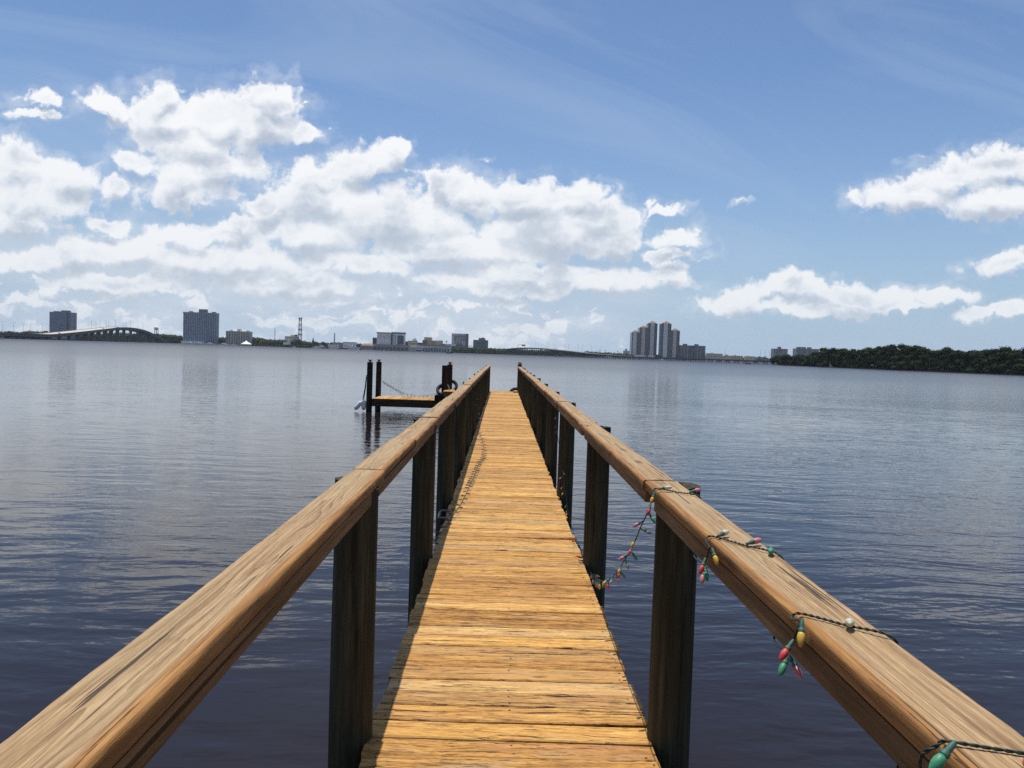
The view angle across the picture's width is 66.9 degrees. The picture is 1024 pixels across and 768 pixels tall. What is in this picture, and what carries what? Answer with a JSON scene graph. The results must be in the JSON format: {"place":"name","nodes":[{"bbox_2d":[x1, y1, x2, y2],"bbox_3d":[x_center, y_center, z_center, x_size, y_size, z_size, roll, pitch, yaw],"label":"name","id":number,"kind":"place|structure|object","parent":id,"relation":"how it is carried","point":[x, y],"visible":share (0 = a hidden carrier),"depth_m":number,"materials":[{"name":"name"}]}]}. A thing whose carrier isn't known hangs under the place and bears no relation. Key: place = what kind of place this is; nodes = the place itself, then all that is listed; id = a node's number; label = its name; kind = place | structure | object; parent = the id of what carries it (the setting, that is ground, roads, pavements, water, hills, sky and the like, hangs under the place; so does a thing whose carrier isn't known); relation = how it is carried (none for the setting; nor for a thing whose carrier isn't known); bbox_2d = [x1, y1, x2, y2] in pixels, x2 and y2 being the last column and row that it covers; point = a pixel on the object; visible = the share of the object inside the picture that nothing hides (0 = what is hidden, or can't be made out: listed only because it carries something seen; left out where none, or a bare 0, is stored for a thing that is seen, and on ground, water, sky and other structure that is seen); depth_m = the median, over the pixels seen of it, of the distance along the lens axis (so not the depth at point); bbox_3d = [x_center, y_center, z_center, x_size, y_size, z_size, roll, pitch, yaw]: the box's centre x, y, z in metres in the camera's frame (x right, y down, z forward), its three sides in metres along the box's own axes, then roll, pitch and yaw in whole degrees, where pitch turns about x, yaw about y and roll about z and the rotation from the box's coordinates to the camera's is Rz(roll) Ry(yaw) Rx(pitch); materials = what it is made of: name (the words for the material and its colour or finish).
{"place":"outdoors","nodes":[
{"label":"outdoors","id":0,"kind":"place"},
{"bbox_2d":[49,310,76,339],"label":"glass tower","id":1,"kind":"structure","parent":0,"point":[65,318],"depth_m":1882.80,"materials":[{"name":"blue glass"}]},
{"bbox_2d":[2,337,608,357],"bbox_3d":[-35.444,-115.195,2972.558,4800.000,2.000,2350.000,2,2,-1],"label":"shore land","id":2,"kind":"structure","parent":0,"point":[362,349],"depth_m":1866.53,"materials":[{"name":"green plant"}]},
{"bbox_2d":[181,309,218,343],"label":"slab tower","id":3,"kind":"structure","parent":2,"relation":"on","point":[201,326],"depth_m":1827.45,"materials":[{"name":"concrete"}]},
{"bbox_2d":[226,329,252,344],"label":"apartment block","id":4,"kind":"structure","parent":2,"relation":"on","point":[238,336],"depth_m":1849.42,"materials":[{"name":"grey concrete"}]},
{"bbox_2d":[283,335,298,344],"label":"stepped building","id":5,"kind":"structure","parent":2,"relation":"on","point":[288,339],"depth_m":1870.82,"materials":[{"name":"beige concrete"}]},
{"bbox_2d":[297,317,302,338],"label":"lattice mast","id":6,"kind":"object","parent":2,"relation":"on","point":[298,334],"visible":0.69,"depth_m":1889.87,"materials":[{"name":"grey metal"}]},
{"bbox_2d":[0,330,769,360],"bbox_3d":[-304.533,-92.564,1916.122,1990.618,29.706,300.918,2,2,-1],"label":"shoreline trees","id":7,"kind":"object","parent":2,"relation":"on","point":[174,338],"visible":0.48,"depth_m":1869.68,"materials":[{"name":"green plant"}]},
{"bbox_2d":[409,344,451,351],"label":"convention hall","id":8,"kind":"structure","parent":2,"relation":"on","point":[412,347],"depth_m":1775.93,"materials":[{"name":"grey concrete"}]},
{"bbox_2d":[629,321,657,356],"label":"apartment tower","id":9,"kind":"structure","parent":2,"relation":"on","point":[643,339],"depth_m":2050.93,"materials":[{"name":"concrete"}]},
{"bbox_2d":[658,321,679,357],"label":"apartment tower","id":10,"kind":"structure","parent":2,"relation":"on","point":[669,340],"depth_m":2021.78,"materials":[{"name":"concrete"}]},
{"bbox_2d":[580,356,776,363],"bbox_3d":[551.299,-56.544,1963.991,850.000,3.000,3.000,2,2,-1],"label":"sea wall","id":11,"kind":"structure","parent":2,"relation":"on","point":[696,360],"depth_m":1961.60,"materials":[{"name":"grey concrete"}]},
{"bbox_2d":[679,344,705,358],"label":"dark apartment slab","id":12,"kind":"structure","parent":2,"relation":"on","point":[691,351],"depth_m":2013.82,"materials":[{"name":"concrete"}]},
{"bbox_2d":[744,355,754,361],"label":"apartment block","id":13,"kind":"structure","parent":2,"relation":"on","point":[747,357],"depth_m":1996.40,"materials":[{"name":"grey concrete"}]},
{"bbox_2d":[328,344,338,347],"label":"building","id":14,"kind":"structure","parent":0,"point":[333,345],"depth_m":1832.95,"materials":[{"name":"grey concrete"}]},
{"bbox_2d":[331,342,342,347],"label":"building","id":15,"kind":"structure","parent":0,"point":[340,345],"depth_m":1892.72,"materials":[{"name":"concrete"}]},
{"bbox_2d":[343,342,356,346],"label":"building","id":16,"kind":"structure","parent":0,"point":[349,343],"depth_m":1883.04,"materials":[{"name":"grey concrete"}]},
{"bbox_2d":[372,332,409,350],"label":"hotel","id":17,"kind":"structure","parent":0,"point":[391,341],"depth_m":1823.26,"materials":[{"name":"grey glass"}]},
{"bbox_2d":[408,338,417,344],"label":"cream building","id":18,"kind":"structure","parent":0,"point":[414,341],"depth_m":1884.81,"materials":[{"name":"beige concrete"}]},
{"bbox_2d":[422,337,435,344],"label":"tan tower","id":19,"kind":"structure","parent":0,"point":[427,341],"depth_m":1894.88,"materials":[{"name":"beige concrete"}]},
{"bbox_2d":[435,340,442,344],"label":"ochre block","id":20,"kind":"structure","parent":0,"point":[438,342],"depth_m":1905.28,"materials":[{"name":"beige concrete"}]},
{"bbox_2d":[441,341,462,347],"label":"flat roof hall","id":21,"kind":"structure","parent":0,"point":[457,345],"depth_m":1846.41,"materials":[{"name":"grey concrete"}]},
{"bbox_2d":[451,333,468,347],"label":"office block","id":22,"kind":"structure","parent":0,"point":[463,339],"depth_m":1875.29,"materials":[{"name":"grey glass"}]},
{"bbox_2d":[473,337,487,348],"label":"green glass block","id":23,"kind":"structure","parent":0,"point":[482,342],"depth_m":1866.91,"materials":[{"name":"grey glass"}]},
{"bbox_2d":[0,337,1023,767],"bbox_3d":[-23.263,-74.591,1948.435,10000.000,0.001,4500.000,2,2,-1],"label":"water","id":24,"kind":"structure","parent":0,"point":[144,487],"depth_m":13.36,"materials":[{"name":"blue liquid"}]},
{"bbox_2d":[0,327,169,342],"bbox_3d":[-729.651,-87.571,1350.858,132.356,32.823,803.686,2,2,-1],"label":"road bridge","id":25,"kind":"structure","parent":24,"relation":"in","point":[105,330],"depth_m":1358.41,"materials":[{"name":"concrete"}]},
{"bbox_2d":[238,341,251,345],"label":"tent pavilion","id":26,"kind":"structure","parent":24,"relation":"in","point":[245,343],"depth_m":1740.84,"materials":[{"name":"fabric"}]},
{"bbox_2d":[343,345,360,349],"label":"motor yacht","id":27,"kind":"object","parent":24,"relation":"on","point":[352,347],"visible":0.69,"depth_m":1725.47,"materials":[{"name":"white plastic"}]},
{"bbox_2d":[361,344,373,349],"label":"restaurant","id":28,"kind":"structure","parent":24,"relation":"on","point":[367,346],"depth_m":1784.20,"materials":[{"name":"beige concrete"}]},
{"bbox_2d":[366,359,452,411],"bbox_3d":[-4.324,0.820,34.010,3.814,3.726,2.660,2,2,-1],"label":"platform","id":29,"kind":"object","parent":24,"relation":"in","point":[378,401],"visible":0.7,"depth_m":32.89,"materials":[{"name":"brown wood"}]},
{"bbox_2d":[354,375,366,409],"bbox_3d":[-6.428,0.357,32.846,0.488,1.506,0.189,2,2,-1],"label":"boat fender","id":30,"kind":"object","parent":29,"relation":"hanging from","point":[358,405],"visible":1,"depth_m":32.81,"materials":[{"name":"white plastic"}]},
{"bbox_2d":[361,378,366,409],"bbox_3d":[-6.280,0.413,32.870,0.194,1.408,0.189,2,2,-1],"label":"boat fender","id":31,"kind":"object","parent":29,"relation":"hanging from","point":[363,406],"visible":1,"depth_m":32.84,"materials":[{"name":"white plastic"}]},
{"bbox_2d":[374,374,435,396],"bbox_3d":[-5.044,0.096,34.787,3.539,1.049,1.921,0,3,-35],"label":"rope","id":32,"kind":"object","parent":29,"relation":"on","point":[400,391],"visible":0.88,"depth_m":35.06,"materials":[{"name":"grey fabric"}]},
{"bbox_2d":[436,384,450,394],"bbox_3d":[-2.924,0.249,32.983,0.620,0.620,0.190,-6,-36,0],"label":"tyre","id":33,"kind":"object","parent":29,"relation":"on","point":[438,387],"visible":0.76,"depth_m":32.93,"materials":[{"name":"black rubber"}]},
{"bbox_2d":[452,380,457,388],"bbox_3d":[-2.765,0.089,35.151,0.620,0.620,0.190,14,-28,-1],"label":"tyre","id":34,"kind":"object","parent":29,"relation":"on","point":[454,382],"visible":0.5,"depth_m":35.14,"materials":[{"name":"black rubber"}]},
{"bbox_2d":[0,362,1023,767],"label":"wooden pier","id":35,"kind":"structure","parent":24,"relation":"in","point":[508,652],"depth_m":3.23,"materials":[{"name":"brown wood"}]},
{"bbox_2d":[438,509,450,518],"bbox_3d":[-0.669,1.289,7.650,0.121,0.041,0.352,2,2,-1],"label":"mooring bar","id":36,"kind":"object","parent":35,"relation":"attached to","point":[440,511],"visible":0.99,"depth_m":7.69,"materials":[{"name":"metal"}]},
{"bbox_2d":[433,389,486,543],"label":"string lights","id":37,"kind":"object","parent":35,"relation":"on","point":[438,536],"visible":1,"depth_m":9.53,"materials":[{"name":"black plastic"}]},
{"bbox_2d":[554,411,1023,767],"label":"string lights","id":38,"kind":"object","parent":35,"relation":"attached to","point":[940,758],"visible":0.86,"depth_m":1.60,"materials":[{"name":"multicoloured plastic"}]},
{"bbox_2d":[504,348,774,364],"bbox_3d":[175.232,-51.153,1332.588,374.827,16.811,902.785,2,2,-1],"label":"road bridge","id":39,"kind":"structure","parent":24,"relation":"in","point":[520,351],"depth_m":1222.99,"materials":[{"name":"concrete"}]},
{"bbox_2d":[0,0,1023,357],"label":"sky","id":40,"kind":"structure","parent":0,"point":[745,177],"materials":[{"name":"blue"}]},
{"bbox_2d":[705,353,722,360],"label":"apartment block","id":41,"kind":"structure","parent":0,"point":[712,356],"depth_m":1995.10,"materials":[{"name":"grey concrete"}]},
{"bbox_2d":[730,355,742,361],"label":"apartment block","id":42,"kind":"structure","parent":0,"point":[734,357],"depth_m":1995.96,"materials":[{"name":"beige concrete"}]},
{"bbox_2d":[771,347,787,357],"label":"ribbed tower","id":43,"kind":"structure","parent":0,"point":[779,351],"depth_m":2107.10,"materials":[{"name":"concrete"}]},
{"bbox_2d":[793,347,818,355],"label":"terraced tower","id":44,"kind":"structure","parent":0,"point":[802,351],"depth_m":2158.11,"materials":[{"name":"concrete"}]},
{"bbox_2d":[775,364,1015,374],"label":"mangrove bank","id":45,"kind":"structure","parent":0,"point":[905,370],"depth_m":542.69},
{"bbox_2d":[770,343,1023,374],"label":"mangrove woods","id":46,"kind":"object","parent":45,"relation":"on","point":[1005,360],"visible":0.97,"depth_m":544.51,"materials":[{"name":"green plant"}]}
]}

